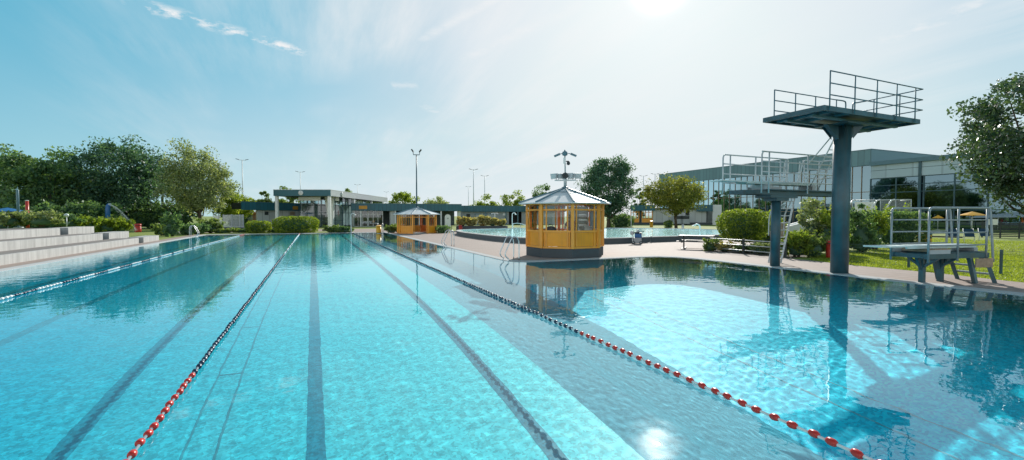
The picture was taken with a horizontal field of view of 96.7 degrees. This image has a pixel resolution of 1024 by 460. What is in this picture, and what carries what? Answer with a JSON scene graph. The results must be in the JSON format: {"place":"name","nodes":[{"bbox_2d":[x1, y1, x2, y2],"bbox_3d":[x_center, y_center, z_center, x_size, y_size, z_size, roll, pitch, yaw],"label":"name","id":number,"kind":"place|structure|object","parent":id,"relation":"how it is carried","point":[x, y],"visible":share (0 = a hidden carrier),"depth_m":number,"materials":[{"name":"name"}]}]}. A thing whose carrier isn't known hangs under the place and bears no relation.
{"place":"outdoors","nodes":[
{"label":"outdoors","id":0,"kind":"place"},
{"bbox_2d":[0,232,1023,459],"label":"water","id":1,"kind":"structure","parent":0,"point":[340,346],"depth_m":5.81,"materials":[{"name":"blue liquid"}]},
{"bbox_2d":[0,234,243,299],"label":"lane rope","id":2,"kind":"object","parent":1,"relation":"on","point":[31,290],"visible":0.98,"depth_m":13.61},
{"bbox_2d":[124,233,299,459],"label":"lane rope","id":3,"kind":"object","parent":1,"relation":"on","point":[140,442],"visible":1,"depth_m":4.78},
{"bbox_2d":[353,233,880,459],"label":"lane rope","id":4,"kind":"object","parent":1,"relation":"on","point":[854,452],"visible":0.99,"depth_m":4.88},
{"bbox_2d":[0,229,1023,292],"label":"deck","id":5,"kind":"structure","parent":0,"point":[493,248],"depth_m":21.09,"materials":[{"name":"beige concrete"}]},
{"bbox_2d":[384,223,396,232],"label":"shrub","id":6,"kind":"object","parent":5,"relation":"on","point":[391,228],"visible":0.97,"depth_m":48.18,"materials":[{"name":"green plant"}]},
{"bbox_2d":[393,207,439,233],"bbox_3d":[-9.870,-1.054,47.186,4.552,2.744,4.552,1,2,23],"label":"supervision kiosk","id":7,"kind":"object","parent":5,"relation":"on","point":[403,227],"visible":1,"depth_m":46.44,"materials":[{"name":"yellow paint"}]},
{"bbox_2d":[435,225,450,232],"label":"clipped hedge","id":8,"kind":"object","parent":5,"relation":"on","point":[441,229],"visible":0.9,"depth_m":47.12,"materials":[{"name":"green plant"}]},
{"bbox_2d":[456,226,507,229],"bbox_3d":[-3.525,-0.173,53.527,6.000,0.660,1.000,0,2,-4],"label":"planter","id":9,"kind":"object","parent":5,"relation":"on","point":[474,227],"visible":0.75,"depth_m":53.01,"materials":[{"name":"concrete"}]},
{"bbox_2d":[456,216,466,225],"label":"planter shrub","id":10,"kind":"object","parent":9,"relation":"in","point":[462,221],"visible":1,"depth_m":53.06,"materials":[{"name":"green plant"}]},
{"bbox_2d":[466,217,477,225],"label":"planter shrub","id":11,"kind":"object","parent":9,"relation":"in","point":[472,221],"visible":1,"depth_m":53.13,"materials":[{"name":"green plant"}]},
{"bbox_2d":[477,214,489,225],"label":"planter shrub","id":12,"kind":"object","parent":9,"relation":"in","point":[482,220],"visible":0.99,"depth_m":53.20,"materials":[{"name":"green plant"}]},
{"bbox_2d":[487,217,498,225],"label":"planter shrub","id":13,"kind":"object","parent":9,"relation":"in","point":[491,221],"visible":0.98,"depth_m":53.28,"materials":[{"name":"green plant"}]},
{"bbox_2d":[518,186,611,257],"bbox_3d":[2.425,-0.428,20.797,3.993,3.136,3.993,1,2,19],"label":"supervision kiosk","id":14,"kind":"object","parent":5,"relation":"on","point":[541,242],"visible":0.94,"depth_m":19.51,"materials":[{"name":"wood"}]},
{"bbox_2d":[528,205,533,228],"bbox_3d":[0.929,-0.592,21.312,0.001,1.090,1.146,1,2,19],"label":"window","id":15,"kind":"structure","parent":14,"relation":"in","point":[531,207],"depth_m":21.26,"materials":[{"name":"clear glass"}]},
{"bbox_2d":[550,150,580,185],"bbox_3d":[2.450,-2.785,20.713,1.410,1.720,0.343,0,2,7],"label":"equipment mast","id":16,"kind":"object","parent":14,"relation":"on","point":[565,175],"visible":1,"depth_m":20.66,"materials":[{"name":"metal"}]},
{"bbox_2d":[588,206,600,228],"bbox_3d":[3.851,-0.598,21.483,0.001,1.090,1.146,-1,2,-26],"label":"window","id":17,"kind":"structure","parent":14,"relation":"in","point":[590,213],"depth_m":21.57,"materials":[{"name":"clear glass"}]},
{"bbox_2d":[456,228,726,243],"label":"leisure pool","id":18,"kind":"structure","parent":5,"relation":"on","point":[619,240],"depth_m":31.69,"materials":[{"name":"teal tile"}]},
{"bbox_2d":[630,230,643,243],"bbox_3d":[7.978,0.435,29.076,0.859,0.903,0.564,0,2,15],"label":"pool cleaner trolley","id":19,"kind":"object","parent":5,"relation":"on","point":[638,237],"visible":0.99,"depth_m":28.89,"materials":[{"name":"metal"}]},
{"bbox_2d":[676,235,713,248],"bbox_3d":[10.088,0.672,24.901,1.800,0.750,1.700,1,2,31],"label":"picnic table","id":20,"kind":"object","parent":5,"relation":"on","point":[683,241],"visible":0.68,"depth_m":24.80,"materials":[{"name":"metal"}]},
{"bbox_2d":[710,150,831,265],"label":"springboard tower","id":21,"kind":"structure","parent":5,"relation":"on","point":[772,192],"depth_m":16.12,"materials":[{"name":"blue paint"}]},
{"bbox_2d":[763,70,922,273],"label":"diving platform","id":22,"kind":"structure","parent":5,"relation":"on","point":[841,126],"depth_m":14.07,"materials":[{"name":"blue paint"}]},
{"bbox_2d":[863,207,996,283],"bbox_3d":[11.177,0.402,12.218,3.650,2.042,1.129,0,2,-14],"label":"springboard stand","id":23,"kind":"object","parent":5,"relation":"on","point":[939,257],"visible":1,"depth_m":12.17,"materials":[{"name":"blue paint"}]},
{"bbox_2d":[0,0,1023,215],"label":"sky","id":24,"kind":"structure","parent":0,"point":[341,93],"materials":[{"name":"blue"}]},
{"bbox_2d":[95,216,1023,281],"bbox_3d":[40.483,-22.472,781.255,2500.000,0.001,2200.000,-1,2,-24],"label":"ground","id":25,"kind":"structure","parent":0,"point":[144,232],"depth_m":46.61,"materials":[{"name":"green plant"}]},
{"bbox_2d":[0,143,57,207],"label":"broadleaf tree","id":26,"kind":"object","parent":25,"relation":"on","point":[7,152],"visible":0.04,"depth_m":59.40,"materials":[{"name":"green plant"}]},
{"bbox_2d":[0,145,100,211],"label":"broadleaf tree","id":27,"kind":"object","parent":25,"relation":"on","point":[33,184],"visible":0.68,"depth_m":54.66,"materials":[{"name":"green plant"}]},
{"bbox_2d":[41,199,104,226],"bbox_3d":[-50.543,-1.581,52.028,6.520,3.842,3.729,-1,2,-24],"label":"shrub","id":28,"kind":"object","parent":25,"relation":"on","point":[92,211],"visible":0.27,"depth_m":51.97,"materials":[{"name":"green plant"}]},
{"bbox_2d":[0,226,158,265],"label":"terrace steps","id":29,"kind":"structure","parent":25,"relation":"on","point":[18,245],"depth_m":22.22,"materials":[{"name":"concrete"}]},
{"bbox_2d":[52,133,172,216],"bbox_3d":[-52.917,-6.637,61.840,11.908,13.266,12.357,1,2,33],"label":"broadleaf tree","id":30,"kind":"object","parent":25,"relation":"on","point":[135,176],"visible":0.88,"depth_m":59.67,"materials":[{"name":"green plant"}]},
{"bbox_2d":[104,199,162,226],"bbox_3d":[-51.763,-2.131,62.120,6.803,4.182,3.598,-1,2,-24],"label":"shrub","id":31,"kind":"object","parent":25,"relation":"on","point":[138,217],"visible":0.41,"depth_m":62.01,"materials":[{"name":"green plant"}]},
{"bbox_2d":[134,200,177,228],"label":"shrub","id":32,"kind":"object","parent":25,"relation":"on","point":[147,223],"visible":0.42,"depth_m":63.52,"materials":[{"name":"green plant"}]},
{"bbox_2d":[150,223,165,234],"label":"shrub","id":33,"kind":"object","parent":25,"relation":"on","point":[157,228],"visible":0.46,"depth_m":41.59,"materials":[{"name":"green plant"}]},
{"bbox_2d":[138,165,199,210],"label":"broadleaf tree","id":34,"kind":"object","parent":25,"relation":"on","point":[150,202],"visible":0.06,"depth_m":68.46,"materials":[{"name":"green plant"}]},
{"bbox_2d":[159,211,183,236],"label":"shrub","id":35,"kind":"object","parent":25,"relation":"on","point":[171,224],"visible":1,"depth_m":39.65,"materials":[{"name":"green plant"}]},
{"bbox_2d":[155,200,197,224],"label":"shrub","id":36,"kind":"object","parent":25,"relation":"on","point":[186,218],"visible":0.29,"depth_m":65.81,"materials":[{"name":"green plant"}]},
{"bbox_2d":[177,222,202,234],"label":"shrub","id":37,"kind":"object","parent":25,"relation":"on","point":[184,229],"visible":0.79,"depth_m":42.73,"materials":[{"name":"green plant"}]},
{"bbox_2d":[151,137,243,221],"bbox_3d":[-41.895,-5.986,60.048,9.479,12.113,10.438,0,2,9],"label":"willow tree","id":38,"kind":"object","parent":25,"relation":"on","point":[214,185],"visible":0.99,"depth_m":58.94,"materials":[{"name":"green plant"}]},
{"bbox_2d":[187,223,211,233],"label":"shrub","id":39,"kind":"object","parent":25,"relation":"on","point":[205,228],"visible":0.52,"depth_m":45.25,"materials":[{"name":"green plant"}]},
{"bbox_2d":[193,216,225,232],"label":"shrub","id":40,"kind":"object","parent":25,"relation":"on","point":[215,224],"visible":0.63,"depth_m":47.23,"materials":[{"name":"green plant"}]},
{"bbox_2d":[208,227,240,232],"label":"shrub","id":41,"kind":"object","parent":25,"relation":"on","point":[227,230],"visible":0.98,"depth_m":47.19,"materials":[{"name":"green plant"}]},
{"bbox_2d":[211,190,255,224],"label":"broadleaf tree","id":42,"kind":"object","parent":25,"relation":"on","point":[228,210],"visible":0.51,"depth_m":70.41,"materials":[{"name":"green plant"}]},
{"bbox_2d":[244,220,271,232],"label":"clipped hedge","id":43,"kind":"object","parent":25,"relation":"on","point":[256,226],"visible":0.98,"depth_m":47.94,"materials":[{"name":"green plant"}]},
{"bbox_2d":[255,191,272,211],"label":"broadleaf tree","id":44,"kind":"object","parent":25,"relation":"on","point":[266,198],"visible":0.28,"depth_m":93.77,"materials":[{"name":"green plant"}]},
{"bbox_2d":[231,201,326,225],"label":"changing block","id":45,"kind":"structure","parent":25,"relation":"on","point":[265,211],"depth_m":70.71,"materials":[{"name":"concrete"}]},
{"bbox_2d":[273,186,302,202],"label":"broadleaf tree","id":46,"kind":"object","parent":25,"relation":"on","point":[291,199],"visible":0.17,"depth_m":95.41,"materials":[{"name":"green plant"}]},
{"bbox_2d":[272,215,319,232],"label":"clipped hedge","id":47,"kind":"object","parent":25,"relation":"on","point":[295,224],"visible":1,"depth_m":48.07,"materials":[{"name":"green plant"}]},
{"bbox_2d":[273,189,387,226],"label":"entrance hall","id":48,"kind":"structure","parent":25,"relation":"on","point":[340,215],"depth_m":72.93,"materials":[{"name":"white paint"}]},
{"bbox_2d":[299,198,382,226],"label":"window frame","id":49,"kind":"structure","parent":48,"relation":"in","point":[321,205],"depth_m":74.24,"materials":[{"name":"grey paint"}]},
{"bbox_2d":[388,191,419,203],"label":"broadleaf tree","id":50,"kind":"object","parent":25,"relation":"on","point":[405,197],"visible":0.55,"depth_m":102.55,"materials":[{"name":"green plant"}]},
{"bbox_2d":[351,203,461,226],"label":"changing block","id":51,"kind":"structure","parent":25,"relation":"on","point":[371,214],"depth_m":79.71,"materials":[{"name":"metal"}]},
{"bbox_2d":[423,196,449,203],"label":"broadleaf tree","id":52,"kind":"object","parent":25,"relation":"on","point":[439,200],"visible":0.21,"depth_m":110.52,"materials":[{"name":"green plant"}]},
{"bbox_2d":[469,193,499,205],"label":"broadleaf tree","id":53,"kind":"object","parent":25,"relation":"on","point":[484,198],"visible":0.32,"depth_m":114.65,"materials":[{"name":"green plant"}]},
{"bbox_2d":[498,190,524,205],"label":"broadleaf tree","id":54,"kind":"object","parent":25,"relation":"on","point":[510,202],"visible":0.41,"depth_m":110.76,"materials":[{"name":"green plant"}]},
{"bbox_2d":[0,232,1023,295],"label":"pool rim","id":55,"kind":"object","parent":25,"relation":"on","point":[798,269],"visible":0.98,"depth_m":18.03,"materials":[{"name":"grey concrete"}]},
{"bbox_2d":[500,236,519,260],"bbox_3d":[-0.102,1.277,18.555,0.659,2.074,0.588,-1,2,-24],"label":"pool ladder","id":56,"kind":"object","parent":55,"relation":"attached to","point":[513,248],"visible":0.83,"depth_m":18.42,"materials":[{"name":"silver metal"}]},
{"bbox_2d":[461,206,565,224],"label":"changing block","id":57,"kind":"structure","parent":25,"relation":"on","point":[504,212],"depth_m":94.18,"materials":[{"name":"concrete"}]},
{"bbox_2d":[531,183,550,196],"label":"broadleaf tree","id":58,"kind":"object","parent":25,"relation":"on","point":[537,193],"visible":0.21,"depth_m":107.38,"materials":[{"name":"green plant"}]},
{"bbox_2d":[573,154,638,226],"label":"maple tree","id":59,"kind":"object","parent":25,"relation":"on","point":[597,179],"visible":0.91,"depth_m":69.38,"materials":[{"name":"green plant"}]},
{"bbox_2d":[606,213,635,226],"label":"clipped hedge","id":60,"kind":"object","parent":25,"relation":"on","point":[623,220],"visible":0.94,"depth_m":71.26,"materials":[{"name":"green plant"}]},
{"bbox_2d":[633,188,645,217],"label":"poplar tree","id":61,"kind":"object","parent":25,"relation":"on","point":[637,196],"visible":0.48,"depth_m":103.61,"materials":[{"name":"green plant"}]},
{"bbox_2d":[638,171,709,227],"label":"lime tree","id":62,"kind":"object","parent":25,"relation":"on","point":[687,196],"visible":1,"depth_m":66.33,"materials":[{"name":"green plant"}]},
{"bbox_2d":[629,205,721,224],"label":"service block","id":63,"kind":"structure","parent":25,"relation":"on","point":[704,215],"depth_m":91.64,"materials":[{"name":"white paint"}]},
{"bbox_2d":[630,210,652,221],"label":"window frame","id":64,"kind":"structure","parent":63,"relation":"in","point":[637,220],"depth_m":92.42,"materials":[{"name":"white paint"}]},
{"bbox_2d":[680,215,689,224],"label":"ventilation unit","id":65,"kind":"object","parent":25,"relation":"on","point":[686,219],"visible":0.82,"depth_m":89.59,"materials":[{"name":"metal"}]},
{"bbox_2d":[715,208,770,243],"bbox_3d":[12.869,-0.081,25.396,2.659,2.325,2.519,-1,2,-24],"label":"globe bush","id":66,"kind":"object","parent":25,"relation":"on","point":[740,224],"visible":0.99,"depth_m":24.75,"materials":[{"name":"green plant"}]},
{"bbox_2d":[707,237,786,257],"bbox_3d":[10.867,0.787,21.370,0.082,0.740,4.283,-1,2,-22],"label":"rail fence","id":67,"kind":"object","parent":25,"relation":"on","point":[743,245],"visible":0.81,"depth_m":21.30,"materials":[{"name":"metal"}]},
{"bbox_2d":[714,249,805,257],"bbox_3d":[12.577,1.125,22.564,3.920,0.050,5.400,-1,2,-24],"label":"planting bed","id":68,"kind":"object","parent":25,"relation":"on","point":[754,253],"visible":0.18,"depth_m":21.77,"materials":[{"name":"soil"}]},
{"bbox_2d":[702,237,722,250],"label":"rose shrub","id":69,"kind":"object","parent":68,"relation":"on","point":[709,247],"visible":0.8,"depth_m":23.06,"materials":[{"name":"green plant"}]},
{"bbox_2d":[713,240,734,251],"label":"rose shrub","id":70,"kind":"object","parent":68,"relation":"on","point":[720,246],"visible":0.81,"depth_m":22.61,"materials":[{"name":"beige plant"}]},
{"bbox_2d":[734,243,752,252],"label":"rose shrub","id":71,"kind":"object","parent":68,"relation":"on","point":[738,247],"visible":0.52,"depth_m":22.12,"materials":[{"name":"green plant"}]},
{"bbox_2d":[750,241,769,253],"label":"rose shrub","id":72,"kind":"object","parent":68,"relation":"on","point":[762,249],"visible":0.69,"depth_m":21.35,"materials":[{"name":"green plant"}]},
{"bbox_2d":[780,228,816,256],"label":"shrub","id":73,"kind":"object","parent":68,"relation":"on","point":[795,243],"visible":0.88,"depth_m":19.74,"materials":[{"name":"green plant"}]},
{"bbox_2d":[757,209,787,243],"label":"shrub","id":74,"kind":"object","parent":25,"relation":"on","point":[768,212],"visible":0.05,"depth_m":27.10,"materials":[{"name":"green plant"}]},
{"bbox_2d":[753,218,813,243],"bbox_3d":[16.548,0.115,27.537,3.300,1.700,0.960,0,2,11],"label":"water slide","id":75,"kind":"object","parent":25,"relation":"on","point":[794,226],"visible":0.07,"depth_m":27.02,"materials":[{"name":"white paint"}]},
{"bbox_2d":[659,149,936,224],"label":"swimming hall","id":76,"kind":"structure","parent":25,"relation":"on","point":[860,174],"depth_m":84.03,"materials":[{"name":"blue paint"}]},
{"bbox_2d":[660,165,870,220],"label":"window","id":77,"kind":"structure","parent":76,"relation":"in","point":[758,203],"depth_m":84.39,"materials":[{"name":"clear glass"}]},
{"bbox_2d":[795,197,830,236],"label":"shrub","id":78,"kind":"object","parent":25,"relation":"on","point":[814,224],"visible":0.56,"depth_m":22.29,"materials":[{"name":"green plant"}]},
{"bbox_2d":[795,231,830,257],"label":"shrub","id":79,"kind":"object","parent":25,"relation":"on","point":[818,244],"visible":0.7,"depth_m":19.57,"materials":[{"name":"green plant"}]},
{"bbox_2d":[813,205,850,252],"bbox_3d":[15.222,-0.046,21.977,1.700,2.481,1.623,-1,2,-24],"label":"shrub","id":80,"kind":"object","parent":25,"relation":"on","point":[827,228],"visible":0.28,"depth_m":21.85,"materials":[{"name":"green plant"}]},
{"bbox_2d":[849,203,880,252],"bbox_3d":[17.184,-0.079,22.291,1.440,2.525,1.263,1,2,17],"label":"shrub","id":81,"kind":"object","parent":25,"relation":"on","point":[863,234],"visible":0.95,"depth_m":22.08,"materials":[{"name":"green plant"}]},
{"bbox_2d":[862,205,892,249],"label":"shrub","id":82,"kind":"object","parent":25,"relation":"on","point":[882,226],"visible":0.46,"depth_m":24.20,"materials":[{"name":"green plant"}]},
{"bbox_2d":[880,210,933,244],"bbox_3d":[23.184,-0.090,27.307,3.317,2.260,1.909,0,2,11],"label":"clipped hedge","id":83,"kind":"object","parent":25,"relation":"on","point":[904,237],"visible":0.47,"depth_m":26.77,"materials":[{"name":"green plant"}]},
{"bbox_2d":[810,238,1023,282],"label":"grass","id":84,"kind":"structure","parent":25,"relation":"on","point":[863,261],"depth_m":18.01,"materials":[{"name":"green plant"}]},
{"bbox_2d":[849,244,1023,274],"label":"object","id":85,"kind":"object","parent":25,"relation":"on","point":[1000,263],"visible":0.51,"depth_m":13.99,"materials":[{"name":"green plant"}]},
{"bbox_2d":[869,150,1023,229],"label":"hall wing","id":86,"kind":"structure","parent":25,"relation":"on","point":[930,181],"depth_m":64.03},
{"bbox_2d":[869,172,1023,229],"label":"window frame","id":87,"kind":"structure","parent":86,"relation":"in","point":[954,181],"depth_m":64.93,"materials":[{"name":"grey paint"}]},
{"bbox_2d":[871,173,1023,229],"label":"window","id":88,"kind":"structure","parent":86,"relation":"in","point":[963,198],"depth_m":63.18,"materials":[{"name":"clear glass"}]},
{"bbox_2d":[963,229,974,241],"bbox_3d":[31.149,0.383,31.027,0.532,0.970,0.722,1,2,36],"label":"deck chair","id":89,"kind":"object","parent":25,"relation":"on","point":[969,234],"visible":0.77,"depth_m":31.00,"materials":[{"name":"plastic"}]},
{"bbox_2d":[960,211,985,234],"bbox_3d":[44.481,-0.672,44.000,1.900,2.250,1.807,-1,2,-24],"label":"parasol","id":90,"kind":"object","parent":25,"relation":"on","point":[972,213],"visible":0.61,"depth_m":43.58,"materials":[{"name":"fabric"}]},
{"bbox_2d":[939,71,1023,218],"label":"ash tree","id":91,"kind":"object","parent":25,"relation":"on","point":[993,138],"visible":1,"depth_m":24.22,"materials":[{"name":"green plant"}]},
{"bbox_2d":[971,212,1023,227],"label":"awning","id":92,"kind":"object","parent":25,"relation":"on","point":[1005,215],"visible":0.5,"depth_m":57.00,"materials":[{"name":"fabric"}]},
{"bbox_2d":[981,221,1023,237],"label":"terrace fence","id":93,"kind":"object","parent":25,"relation":"on","point":[1000,229],"visible":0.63,"depth_m":36.91,"materials":[{"name":"metal"}]},
{"bbox_2d":[568,206,587,232],"bbox_3d":[3.104,-0.224,21.702,1.000,1.800,0.340,0,2,7],"label":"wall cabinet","id":94,"kind":"object","parent":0,"point":[582,218],"depth_m":21.50,"materials":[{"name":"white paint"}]},
{"bbox_2d":[577,207,587,232],"bbox_3d":[3.328,-0.218,21.513,0.470,1.700,0.017,0,2,7],"label":"door","id":95,"kind":"structure","parent":94,"relation":"in","point":[582,214],"depth_m":21.50,"materials":[{"name":"white paint"}]},
{"bbox_2d":[460,228,719,237],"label":"water","id":96,"kind":"structure","parent":0,"point":[608,232],"depth_m":39.71,"materials":[{"name":"blue liquid"}]},
{"bbox_2d":[850,199,911,217],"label":"slide platform","id":97,"kind":"structure","parent":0,"point":[872,204],"depth_m":45.70,"materials":[{"name":"metal"}]},
{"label":"bank","id":98,"kind":"structure","parent":0,"visible":0},
{"bbox_2d":[0,210,26,226],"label":"shrub","id":99,"kind":"object","parent":98,"relation":"on","point":[8,219],"visible":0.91,"depth_m":34.83,"materials":[{"name":"green plant"}]},
{"bbox_2d":[2,211,31,226],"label":"shrub","id":100,"kind":"object","parent":98,"relation":"on","point":[23,223],"visible":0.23,"depth_m":35.53,"materials":[{"name":"green plant"}]},
{"bbox_2d":[13,189,23,227],"bbox_3d":[-40.121,-1.734,36.964,0.600,3.110,0.585,-1,2,-24],"label":"play pole","id":101,"kind":"object","parent":98,"relation":"on","point":[17,202],"visible":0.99,"depth_m":36.88,"materials":[{"name":"grey metal"}]},
{"bbox_2d":[2,202,70,228],"bbox_3d":[-52.119,-1.392,50.189,5.695,3.448,4.142,-1,2,-24],"label":"shrub","id":102,"kind":"object","parent":98,"relation":"on","point":[61,209],"visible":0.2,"depth_m":49.65,"materials":[{"name":"green plant"}]},
{"bbox_2d":[21,208,65,226],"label":"shrub","id":103,"kind":"object","parent":98,"relation":"on","point":[42,218],"visible":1,"depth_m":34.69,"materials":[{"name":"green plant"}]},
{"bbox_2d":[50,212,86,226],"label":"shrub","id":104,"kind":"object","parent":98,"relation":"on","point":[72,216],"visible":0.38,"depth_m":37.21,"materials":[{"name":"green plant"}]},
{"bbox_2d":[62,215,95,226],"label":"shrub","id":105,"kind":"object","parent":98,"relation":"on","point":[72,223],"visible":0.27,"depth_m":39.00,"materials":[{"name":"green plant"}]},
{"bbox_2d":[79,215,102,228],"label":"shrub","id":106,"kind":"object","parent":98,"relation":"on","point":[96,223],"visible":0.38,"depth_m":41.05,"materials":[{"name":"green plant"}]},
{"bbox_2d":[66,199,131,221],"bbox_3d":[-49.004,-1.714,53.945,5.922,3.859,3.869,-1,2,-24],"label":"shrub","id":107,"kind":"object","parent":98,"relation":"on","point":[112,209],"visible":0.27,"depth_m":53.73,"materials":[{"name":"green plant"}]},
{"bbox_2d":[90,215,122,232],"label":"shrub","id":108,"kind":"object","parent":98,"relation":"on","point":[107,225],"visible":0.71,"depth_m":43.75,"materials":[{"name":"green plant"}]},
{"bbox_2d":[101,216,135,230],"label":"shrub","id":109,"kind":"object","parent":98,"relation":"on","point":[127,225],"visible":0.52,"depth_m":45.13,"materials":[{"name":"green plant"}]},
{"label":"path","id":110,"kind":"structure","parent":0,"visible":0},
{"bbox_2d":[213,214,243,226],"bbox_3d":[-37.391,-1.044,59.997,4.046,2.000,0.120,0,2,0],"label":"entrance fence","id":111,"kind":"object","parent":110,"relation":"on","point":[231,217],"visible":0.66,"depth_m":59.97,"materials":[{"name":"metal"}]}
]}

